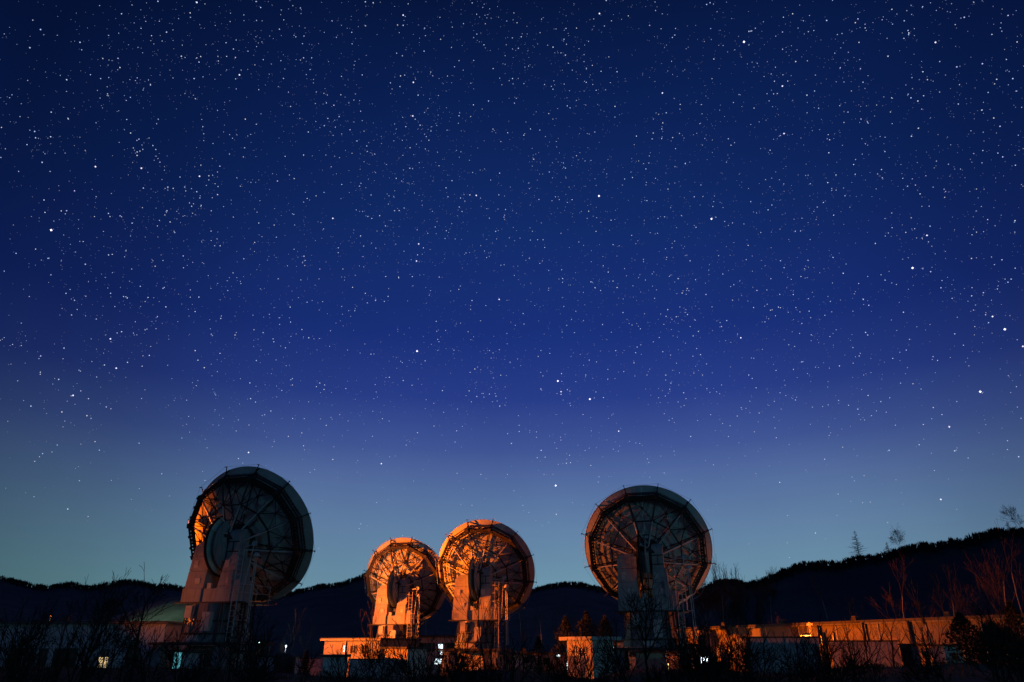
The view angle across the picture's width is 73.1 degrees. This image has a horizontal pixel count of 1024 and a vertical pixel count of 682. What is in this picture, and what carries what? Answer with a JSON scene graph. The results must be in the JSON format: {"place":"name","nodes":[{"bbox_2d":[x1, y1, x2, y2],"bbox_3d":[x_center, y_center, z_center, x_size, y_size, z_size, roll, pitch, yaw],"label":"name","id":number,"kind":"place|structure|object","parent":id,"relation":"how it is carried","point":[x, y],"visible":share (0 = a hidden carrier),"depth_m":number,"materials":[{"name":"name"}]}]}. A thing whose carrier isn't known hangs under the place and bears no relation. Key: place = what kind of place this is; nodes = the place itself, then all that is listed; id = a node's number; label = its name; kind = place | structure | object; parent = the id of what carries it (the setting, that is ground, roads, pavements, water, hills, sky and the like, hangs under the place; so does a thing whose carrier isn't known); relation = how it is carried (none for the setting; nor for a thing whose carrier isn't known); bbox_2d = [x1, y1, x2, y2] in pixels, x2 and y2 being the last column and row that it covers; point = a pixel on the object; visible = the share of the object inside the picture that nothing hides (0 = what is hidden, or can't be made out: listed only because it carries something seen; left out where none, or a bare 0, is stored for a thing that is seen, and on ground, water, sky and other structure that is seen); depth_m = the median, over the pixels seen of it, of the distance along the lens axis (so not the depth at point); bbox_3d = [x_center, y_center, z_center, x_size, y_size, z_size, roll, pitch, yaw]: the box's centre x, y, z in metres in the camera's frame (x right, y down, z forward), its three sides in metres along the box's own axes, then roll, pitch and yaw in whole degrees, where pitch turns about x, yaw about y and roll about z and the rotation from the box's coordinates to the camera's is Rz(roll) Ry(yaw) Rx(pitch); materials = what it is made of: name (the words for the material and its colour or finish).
{"place":"outdoors","nodes":[
{"label":"outdoors","id":0,"kind":"place"},
{"bbox_2d":[0,662,1021,681],"bbox_3d":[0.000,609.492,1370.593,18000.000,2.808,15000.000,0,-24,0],"label":"ground","id":1,"kind":"structure","parent":0,"point":[891,679],"depth_m":22.83,"materials":[{"name":"black plant"}]},
{"bbox_2d":[0,609,45,681],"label":"bare bush","id":2,"kind":"object","parent":1,"relation":"on","point":[20,649],"visible":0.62,"depth_m":12.67,"materials":[{"name":"brown plant"}]},
{"bbox_2d":[0,608,57,681],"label":"bare bush","id":3,"kind":"object","parent":1,"relation":"on","point":[34,642],"visible":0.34,"depth_m":15.60,"materials":[{"name":"brown plant"}]},
{"bbox_2d":[0,598,62,681],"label":"bare tree","id":4,"kind":"object","parent":1,"relation":"on","point":[19,632],"visible":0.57,"depth_m":14.74,"materials":[{"name":"brown plant"}]},
{"bbox_2d":[0,597,65,681],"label":"bare bush","id":5,"kind":"object","parent":1,"relation":"on","point":[13,678],"visible":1,"depth_m":11.78,"materials":[{"name":"brown plant"}]},
{"bbox_2d":[49,574,102,681],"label":"bare tree","id":6,"kind":"object","parent":1,"relation":"on","point":[63,631],"visible":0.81,"depth_m":19.59,"materials":[{"name":"brown plant"}]},
{"bbox_2d":[41,605,113,681],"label":"bare bush","id":7,"kind":"object","parent":1,"relation":"on","point":[68,659],"visible":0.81,"depth_m":13.57,"materials":[{"name":"brown plant"}]},
{"bbox_2d":[0,615,214,667],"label":"long building","id":8,"kind":"structure","parent":1,"relation":"on","point":[168,629],"depth_m":45.96,"materials":[{"name":"grey concrete"}]},
{"bbox_2d":[51,648,78,666],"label":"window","id":9,"kind":"structure","parent":8,"relation":"in","point":[72,656],"depth_m":45.45,"materials":[{"name":"black glass"}]},
{"bbox_2d":[74,567,141,681],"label":"bare tree","id":10,"kind":"object","parent":1,"relation":"on","point":[107,604],"visible":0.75,"depth_m":17.81,"materials":[{"name":"brown plant"}]},
{"bbox_2d":[88,629,145,681],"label":"bare tree","id":11,"kind":"object","parent":1,"relation":"on","point":[120,670],"visible":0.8,"depth_m":13.37,"materials":[{"name":"brown plant"}]},
{"bbox_2d":[68,599,173,681],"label":"bare bush","id":12,"kind":"object","parent":1,"relation":"on","point":[87,657],"visible":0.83,"depth_m":13.73,"materials":[{"name":"brown plant"}]},
{"bbox_2d":[97,564,178,681],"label":"bare tree","id":13,"kind":"object","parent":1,"relation":"on","point":[147,601],"visible":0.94,"depth_m":15.96,"materials":[{"name":"brown plant"}]},
{"bbox_2d":[116,611,175,681],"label":"bare bush","id":14,"kind":"object","parent":1,"relation":"on","point":[142,661],"visible":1,"depth_m":12.35,"materials":[{"name":"brown plant"}]},
{"bbox_2d":[81,596,257,649],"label":"roof","id":15,"kind":"structure","parent":1,"relation":"on","point":[175,612],"depth_m":82.10,"materials":[{"name":"green metal"}]},
{"bbox_2d":[157,613,211,681],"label":"bare tree","id":16,"kind":"object","parent":1,"relation":"on","point":[194,634],"visible":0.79,"depth_m":17.27,"materials":[{"name":"brown plant"}]},
{"bbox_2d":[158,619,216,681],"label":"bare bush","id":17,"kind":"object","parent":1,"relation":"on","point":[169,654],"visible":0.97,"depth_m":13.50,"materials":[{"name":"brown plant"}]},
{"bbox_2d":[167,650,259,670],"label":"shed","id":18,"kind":"structure","parent":1,"relation":"on","point":[197,656],"depth_m":44.03,"materials":[{"name":"grey"}]},
{"bbox_2d":[190,625,249,681],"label":"bare tree","id":19,"kind":"object","parent":1,"relation":"on","point":[206,656],"visible":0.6,"depth_m":16.60,"materials":[{"name":"brown plant"}]},
{"bbox_2d":[148,464,314,669],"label":"radio antenna","id":20,"kind":"object","parent":1,"relation":"on","point":[261,516],"visible":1,"depth_m":48.71,"materials":[{"name":"paint"}]},
{"bbox_2d":[189,597,279,681],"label":"bare tree","id":21,"kind":"object","parent":1,"relation":"on","point":[229,664],"visible":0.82,"depth_m":13.74,"materials":[{"name":"brown plant"}]},
{"bbox_2d":[184,625,293,681],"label":"bare bush","id":22,"kind":"object","parent":1,"relation":"on","point":[262,674],"visible":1,"depth_m":11.83,"materials":[{"name":"brown plant"}]},
{"bbox_2d":[215,608,281,681],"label":"bare bush","id":23,"kind":"object","parent":1,"relation":"on","point":[236,668],"visible":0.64,"depth_m":12.78,"materials":[{"name":"brown plant"}]},
{"bbox_2d":[230,634,281,681],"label":"bare bush","id":24,"kind":"object","parent":1,"relation":"on","point":[255,662],"visible":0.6,"depth_m":12.47,"materials":[{"name":"brown plant"}]},
{"bbox_2d":[297,657,322,675],"bbox_3d":[-11.722,19.891,40.133,1.354,2.748,1.620,0,-24,0],"label":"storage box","id":25,"kind":"object","parent":1,"relation":"on","point":[319,661],"visible":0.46,"depth_m":39.88,"materials":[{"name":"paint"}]},
{"bbox_2d":[292,641,328,681],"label":"bare tree","id":26,"kind":"object","parent":1,"relation":"on","point":[310,664],"visible":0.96,"depth_m":15.39,"materials":[{"name":"brown plant"}]},
{"bbox_2d":[301,648,367,681],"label":"bare bush","id":27,"kind":"object","parent":1,"relation":"on","point":[338,674],"visible":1,"depth_m":11.62,"materials":[{"name":"brown plant"}]},
{"bbox_2d":[320,654,350,676],"bbox_3d":[-9.681,18.610,37.477,1.610,2.938,2.760,5,-24,-11],"label":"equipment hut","id":28,"kind":"object","parent":1,"relation":"on","point":[325,659],"visible":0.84,"depth_m":36.80,"materials":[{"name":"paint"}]},
{"bbox_2d":[318,630,382,681],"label":"bare bush","id":29,"kind":"object","parent":1,"relation":"on","point":[345,675],"visible":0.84,"depth_m":12.78,"materials":[{"name":"brown plant"}]},
{"bbox_2d":[348,659,382,678],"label":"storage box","id":30,"kind":"object","parent":1,"relation":"on","point":[354,663],"visible":0.32,"depth_m":47.03,"materials":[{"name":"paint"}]},
{"bbox_2d":[320,638,421,661],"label":"workshop","id":31,"kind":"structure","parent":1,"relation":"on","point":[336,643],"depth_m":71.16,"materials":[{"name":"paint"}]},
{"bbox_2d":[345,622,400,681],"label":"bare bush","id":32,"kind":"object","parent":1,"relation":"on","point":[374,653],"visible":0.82,"depth_m":13.52,"materials":[{"name":"brown plant"}]},
{"bbox_2d":[363,537,445,646],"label":"radio antenna","id":33,"kind":"object","parent":1,"relation":"on","point":[404,589],"visible":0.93,"depth_m":79.48,"materials":[{"name":"grey paint"}]},
{"bbox_2d":[380,647,431,679],"bbox_3d":[-5.899,18.469,37.639,1.560,3.328,2.960,18,-29,-34],"label":"equipment hut","id":34,"kind":"object","parent":1,"relation":"on","point":[420,651],"visible":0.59,"depth_m":37.33,"materials":[{"name":"paint"}]},
{"bbox_2d":[372,625,478,681],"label":"bare bush","id":35,"kind":"object","parent":1,"relation":"on","point":[416,669],"visible":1,"depth_m":11.77,"materials":[{"name":"brown plant"}]},
{"bbox_2d":[375,619,493,681],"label":"bare bush","id":36,"kind":"object","parent":1,"relation":"on","point":[438,651],"visible":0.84,"depth_m":12.66,"materials":[{"name":"brown plant"}]},
{"bbox_2d":[413,635,463,676],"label":"office block","id":37,"kind":"structure","parent":1,"relation":"on","point":[426,640],"depth_m":76.87,"materials":[{"name":"grey"}]},
{"bbox_2d":[429,635,480,681],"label":"bare bush","id":38,"kind":"object","parent":1,"relation":"on","point":[451,663],"visible":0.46,"depth_m":13.59,"materials":[{"name":"brown plant"}]},
{"bbox_2d":[454,563,513,681],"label":"bare tree","id":39,"kind":"object","parent":1,"relation":"on","point":[489,618],"visible":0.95,"depth_m":17.92,"materials":[{"name":"brown plant"}]},
{"bbox_2d":[435,518,536,674],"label":"radio antenna","id":40,"kind":"object","parent":1,"relation":"on","point":[500,551],"visible":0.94,"depth_m":67.85,"materials":[{"name":"grey paint"}]},
{"bbox_2d":[451,648,540,672],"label":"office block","id":41,"kind":"structure","parent":1,"relation":"on","point":[516,653],"depth_m":74.44,"materials":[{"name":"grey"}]},
{"bbox_2d":[463,633,539,681],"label":"bare bush","id":42,"kind":"object","parent":1,"relation":"on","point":[494,671],"visible":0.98,"depth_m":12.64,"materials":[{"name":"brown plant"}]},
{"bbox_2d":[0,656,1016,681],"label":"grass","id":43,"kind":"structure","parent":1,"relation":"on","point":[531,670],"depth_m":23.73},
{"bbox_2d":[524,635,550,671],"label":"evergreen bush","id":44,"kind":"object","parent":1,"relation":"on","point":[537,645],"visible":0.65,"depth_m":45.53,"materials":[{"name":"green plant"}]},
{"bbox_2d":[522,628,593,681],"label":"bare bush","id":45,"kind":"object","parent":1,"relation":"on","point":[550,668],"visible":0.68,"depth_m":13.70,"materials":[{"name":"brown plant"}]},
{"bbox_2d":[549,616,577,673],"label":"evergreen bush","id":46,"kind":"object","parent":1,"relation":"on","point":[565,623],"visible":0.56,"depth_m":71.58,"materials":[{"name":"green plant"}]},
{"bbox_2d":[535,633,594,681],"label":"bare bush","id":47,"kind":"object","parent":1,"relation":"on","point":[567,668],"visible":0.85,"depth_m":11.82,"materials":[{"name":"brown plant"}]},
{"bbox_2d":[551,624,621,681],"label":"bare bush","id":48,"kind":"object","parent":1,"relation":"on","point":[590,667],"visible":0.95,"depth_m":11.58,"materials":[{"name":"brown plant"}]},
{"bbox_2d":[576,610,597,636],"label":"evergreen bush","id":49,"kind":"object","parent":1,"relation":"on","point":[585,619],"visible":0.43,"depth_m":72.92,"materials":[{"name":"green plant"}]},
{"bbox_2d":[559,636,621,678],"bbox_3d":[4.272,18.003,37.201,2.110,3.825,2.830,15,-28,-30],"label":"equipment hut","id":50,"kind":"object","parent":1,"relation":"on","point":[595,638],"visible":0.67,"depth_m":36.94,"materials":[{"name":"paint"}]},
{"bbox_2d":[596,615,620,646],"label":"evergreen bush","id":51,"kind":"object","parent":1,"relation":"on","point":[605,623],"visible":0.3,"depth_m":73.73,"materials":[{"name":"green plant"}]},
{"bbox_2d":[592,619,646,681],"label":"bare bush","id":52,"kind":"object","parent":1,"relation":"on","point":[614,650],"visible":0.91,"depth_m":12.65,"materials":[{"name":"brown plant"}]},
{"bbox_2d":[613,640,636,669],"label":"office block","id":53,"kind":"structure","parent":1,"relation":"on","point":[632,654],"depth_m":72.85,"materials":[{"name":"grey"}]},
{"bbox_2d":[581,484,715,672],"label":"radio antenna","id":54,"kind":"object","parent":1,"relation":"on","point":[662,535],"visible":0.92,"depth_m":53.91,"materials":[{"name":"grey paint"}]},
{"bbox_2d":[612,574,698,681],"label":"bare tree","id":55,"kind":"object","parent":1,"relation":"on","point":[640,618],"visible":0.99,"depth_m":15.59,"materials":[{"name":"brown plant"}]},
{"bbox_2d":[641,611,721,681],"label":"bare bush","id":56,"kind":"object","parent":1,"relation":"on","point":[657,677],"visible":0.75,"depth_m":12.65,"materials":[{"name":"brown plant"}]},
{"bbox_2d":[657,618,707,681],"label":"bare bush","id":57,"kind":"object","parent":1,"relation":"on","point":[680,673],"visible":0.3,"depth_m":14.48,"materials":[{"name":"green plant"}]},
{"bbox_2d":[653,620,734,681],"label":"bare bush","id":58,"kind":"object","parent":1,"relation":"on","point":[695,670],"visible":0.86,"depth_m":11.67,"materials":[{"name":"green plant"}]},
{"bbox_2d":[687,582,711,626],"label":"birch tree","id":59,"kind":"object","parent":1,"relation":"on","point":[698,603],"visible":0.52,"depth_m":94.06,"materials":[{"name":"brown plant"}]},
{"bbox_2d":[659,613,746,681],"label":"bare bush","id":60,"kind":"object","parent":1,"relation":"on","point":[687,658],"visible":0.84,"depth_m":11.71,"materials":[{"name":"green plant"}]},
{"bbox_2d":[687,617,736,681],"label":"bare bush","id":61,"kind":"object","parent":1,"relation":"on","point":[707,631],"visible":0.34,"depth_m":13.48,"materials":[{"name":"brown plant"}]},
{"bbox_2d":[696,554,733,625],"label":"birch tree","id":62,"kind":"object","parent":1,"relation":"on","point":[714,597],"visible":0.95,"depth_m":90.77,"materials":[{"name":"brown plant"}]},
{"bbox_2d":[706,564,754,624],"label":"birch tree","id":63,"kind":"object","parent":1,"relation":"on","point":[738,613],"visible":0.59,"depth_m":92.72,"materials":[{"name":"brown plant"}]},
{"bbox_2d":[701,614,771,681],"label":"bare bush","id":64,"kind":"object","parent":1,"relation":"on","point":[737,668],"visible":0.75,"depth_m":12.73,"materials":[{"name":"brown plant"}]},
{"bbox_2d":[709,616,767,681],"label":"bare bush","id":65,"kind":"object","parent":1,"relation":"on","point":[735,641],"visible":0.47,"depth_m":14.63,"materials":[{"name":"brown plant"}]},
{"bbox_2d":[725,576,764,624],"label":"birch tree","id":66,"kind":"object","parent":1,"relation":"on","point":[737,601],"visible":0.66,"depth_m":96.97,"materials":[{"name":"brown plant"}]},
{"bbox_2d":[721,563,769,623],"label":"birch tree","id":67,"kind":"object","parent":1,"relation":"on","point":[756,603],"visible":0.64,"depth_m":100.98,"materials":[{"name":"brown plant"}]},
{"bbox_2d":[732,623,772,681],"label":"bare bush","id":68,"kind":"object","parent":1,"relation":"on","point":[770,647],"visible":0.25,"depth_m":16.51,"materials":[{"name":"brown plant"}]},
{"bbox_2d":[718,614,801,681],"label":"bare tree","id":69,"kind":"object","parent":1,"relation":"on","point":[747,639],"visible":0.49,"depth_m":14.70,"materials":[{"name":"brown plant"}]},
{"bbox_2d":[730,616,791,681],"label":"bare bush","id":70,"kind":"object","parent":1,"relation":"on","point":[766,658],"visible":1,"depth_m":11.75,"materials":[{"name":"brown plant"}]},
{"bbox_2d":[742,566,781,623],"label":"birch tree","id":71,"kind":"object","parent":1,"relation":"on","point":[770,589],"visible":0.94,"depth_m":103.20,"materials":[{"name":"brown plant"}]},
{"bbox_2d":[737,636,821,672],"bbox_3d":[14.747,18.213,37.694,3.934,3.840,2.360,-3,-24,7],"label":"container","id":72,"kind":"object","parent":1,"relation":"on","point":[772,639],"visible":0.34,"depth_m":37.22,"materials":[{"name":"metal"}]},
{"bbox_2d":[781,624,824,681],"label":"bare bush","id":73,"kind":"object","parent":1,"relation":"on","point":[804,654],"visible":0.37,"depth_m":15.48,"materials":[{"name":"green plant"}]},
{"bbox_2d":[766,612,844,681],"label":"bare bush","id":74,"kind":"object","parent":1,"relation":"on","point":[800,662],"visible":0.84,"depth_m":12.56,"materials":[{"name":"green plant"}]},
{"bbox_2d":[797,625,871,681],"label":"bare bush","id":75,"kind":"object","parent":1,"relation":"on","point":[839,672],"visible":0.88,"depth_m":12.55,"materials":[{"name":"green plant"}]},
{"bbox_2d":[677,611,1023,670],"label":"long building","id":76,"kind":"structure","parent":1,"relation":"on","point":[782,627],"depth_m":58.33,"materials":[{"name":"paint"}]},
{"bbox_2d":[832,617,875,660],"bbox_3d":[16.149,14.997,32.444,1.996,4.176,2.597,-9,-25,19],"label":"bare tree","id":77,"kind":"object","parent":1,"relation":"on","point":[848,641],"visible":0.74,"depth_m":32.83,"materials":[{"name":"brown plant"}]},
{"bbox_2d":[843,640,877,681],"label":"bush","id":78,"kind":"object","parent":1,"relation":"on","point":[855,654],"visible":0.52,"depth_m":15.42,"materials":[{"name":"brown plant"}]},
{"bbox_2d":[828,640,901,667],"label":"container","id":79,"kind":"object","parent":1,"relation":"on","point":[887,648],"visible":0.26,"depth_m":41.07,"materials":[{"name":"metal"}]},
{"bbox_2d":[849,633,888,681],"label":"bare bush","id":80,"kind":"object","parent":1,"relation":"on","point":[868,666],"visible":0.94,"depth_m":12.68,"materials":[{"name":"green plant"}]},
{"bbox_2d":[842,603,902,665],"bbox_3d":[17.672,15.495,34.062,3.223,5.482,2.056,0,-24,0],"label":"bare tree","id":81,"kind":"object","parent":1,"relation":"on","point":[867,657],"visible":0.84,"depth_m":34.43,"materials":[{"name":"brown plant"}]},
{"bbox_2d":[870,607,924,665],"bbox_3d":[18.204,14.824,32.494,2.504,4.544,1.761,-10,-26,21],"label":"bare tree","id":82,"kind":"object","parent":1,"relation":"on","point":[893,651],"visible":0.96,"depth_m":32.69,"materials":[{"name":"brown plant"}]},
{"bbox_2d":[870,549,934,617],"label":"birch tree","id":83,"kind":"object","parent":1,"relation":"on","point":[889,597],"visible":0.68,"depth_m":60.58,"materials":[{"name":"brown plant"}]},
{"bbox_2d":[898,644,913,666],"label":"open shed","id":84,"kind":"structure","parent":1,"relation":"on","point":[902,653],"depth_m":42.74,"materials":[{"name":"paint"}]},
{"bbox_2d":[886,635,941,681],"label":"bare bush","id":85,"kind":"object","parent":1,"relation":"on","point":[913,672],"visible":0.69,"depth_m":13.57,"materials":[{"name":"brown plant"}]},
{"bbox_2d":[892,610,949,663],"bbox_3d":[21.999,16.785,36.782,2.864,5.345,2.733,0,-24,0],"label":"bare tree","id":86,"kind":"object","parent":1,"relation":"on","point":[910,640],"visible":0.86,"depth_m":37.17,"materials":[{"name":"brown plant"}]},
{"bbox_2d":[900,619,951,681],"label":"bare bush","id":87,"kind":"object","parent":1,"relation":"on","point":[936,666],"visible":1,"depth_m":12.57,"materials":[{"name":"brown plant"}]},
{"bbox_2d":[907,644,962,665],"bbox_3d":[24.782,19.362,39.827,1.540,3.467,2.440,8,-25,-18],"label":"equipment hut","id":88,"kind":"object","parent":1,"relation":"on","point":[942,656],"visible":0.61,"depth_m":39.58,"materials":[{"name":"paint"}]},
{"bbox_2d":[899,565,978,643],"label":"birch tree","id":89,"kind":"object","parent":1,"relation":"on","point":[933,594],"visible":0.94,"depth_m":46.20,"materials":[{"name":"brown plant"}]},
{"bbox_2d":[940,611,996,664],"bbox_3d":[20.579,13.865,31.054,3.349,3.327,3.338,-9,-25,19],"label":"evergreen bush","id":90,"kind":"object","parent":1,"relation":"on","point":[959,618],"visible":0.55,"depth_m":31.16,"materials":[{"name":"green plant"}]},
{"bbox_2d":[957,601,1008,681],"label":"bare bush","id":91,"kind":"object","parent":1,"relation":"on","point":[986,663],"visible":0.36,"depth_m":15.46,"materials":[{"name":"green plant"}]},
{"bbox_2d":[957,603,1023,681],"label":"bare bush","id":92,"kind":"object","parent":1,"relation":"on","point":[1002,649],"visible":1,"depth_m":12.73,"materials":[{"name":"brown plant"}]},
{"bbox_2d":[962,587,1023,681],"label":"bare bush","id":93,"kind":"object","parent":1,"relation":"on","point":[1011,627],"visible":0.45,"depth_m":14.66,"materials":[{"name":"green plant"}]},
{"bbox_2d":[962,596,1023,681],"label":"bare bush","id":94,"kind":"object","parent":1,"relation":"on","point":[983,634],"visible":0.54,"depth_m":13.84,"materials":[{"name":"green plant"}]},
{"bbox_2d":[962,621,1023,664],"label":"evergreen bush","id":95,"kind":"object","parent":1,"relation":"on","point":[972,652],"visible":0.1,"depth_m":30.15,"materials":[{"name":"green plant"}]},
{"bbox_2d":[963,537,1023,614],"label":"birch tree","id":96,"kind":"object","parent":1,"relation":"on","point":[999,587],"visible":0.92,"depth_m":55.91,"materials":[{"name":"brown plant"}]},
{"bbox_2d":[999,600,1023,662],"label":"evergreen bush","id":97,"kind":"object","parent":1,"relation":"on","point":[1011,609],"visible":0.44,"depth_m":35.23,"materials":[{"name":"green plant"}]},
{"bbox_2d":[0,533,1023,657],"bbox_3d":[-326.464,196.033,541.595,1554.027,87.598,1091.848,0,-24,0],"label":"hills","id":98,"kind":"structure","parent":0,"point":[330,612],"depth_m":311.17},
{"bbox_2d":[0,526,1023,602],"bbox_3d":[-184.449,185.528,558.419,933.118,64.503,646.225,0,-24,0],"label":"ridge wood","id":99,"kind":"object","parent":98,"relation":"on","point":[923,546],"visible":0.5,"depth_m":339.70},
{"bbox_2d":[1000,505,1023,528],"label":"skyline tree","id":100,"kind":"object","parent":98,"relation":"on","point":[1012,510],"visible":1,"depth_m":309.48,"materials":[{"name":"brown plant"}]},
{"bbox_2d":[0,0,1023,567],"bbox_3d":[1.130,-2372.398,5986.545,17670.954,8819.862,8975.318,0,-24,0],"label":"stars","id":101,"kind":"object","parent":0,"point":[524,230],"visible":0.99,"depth_m":8178.05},
{"bbox_2d":[0,0,1023,590],"label":"sky","id":102,"kind":"structure","parent":0,"point":[437,491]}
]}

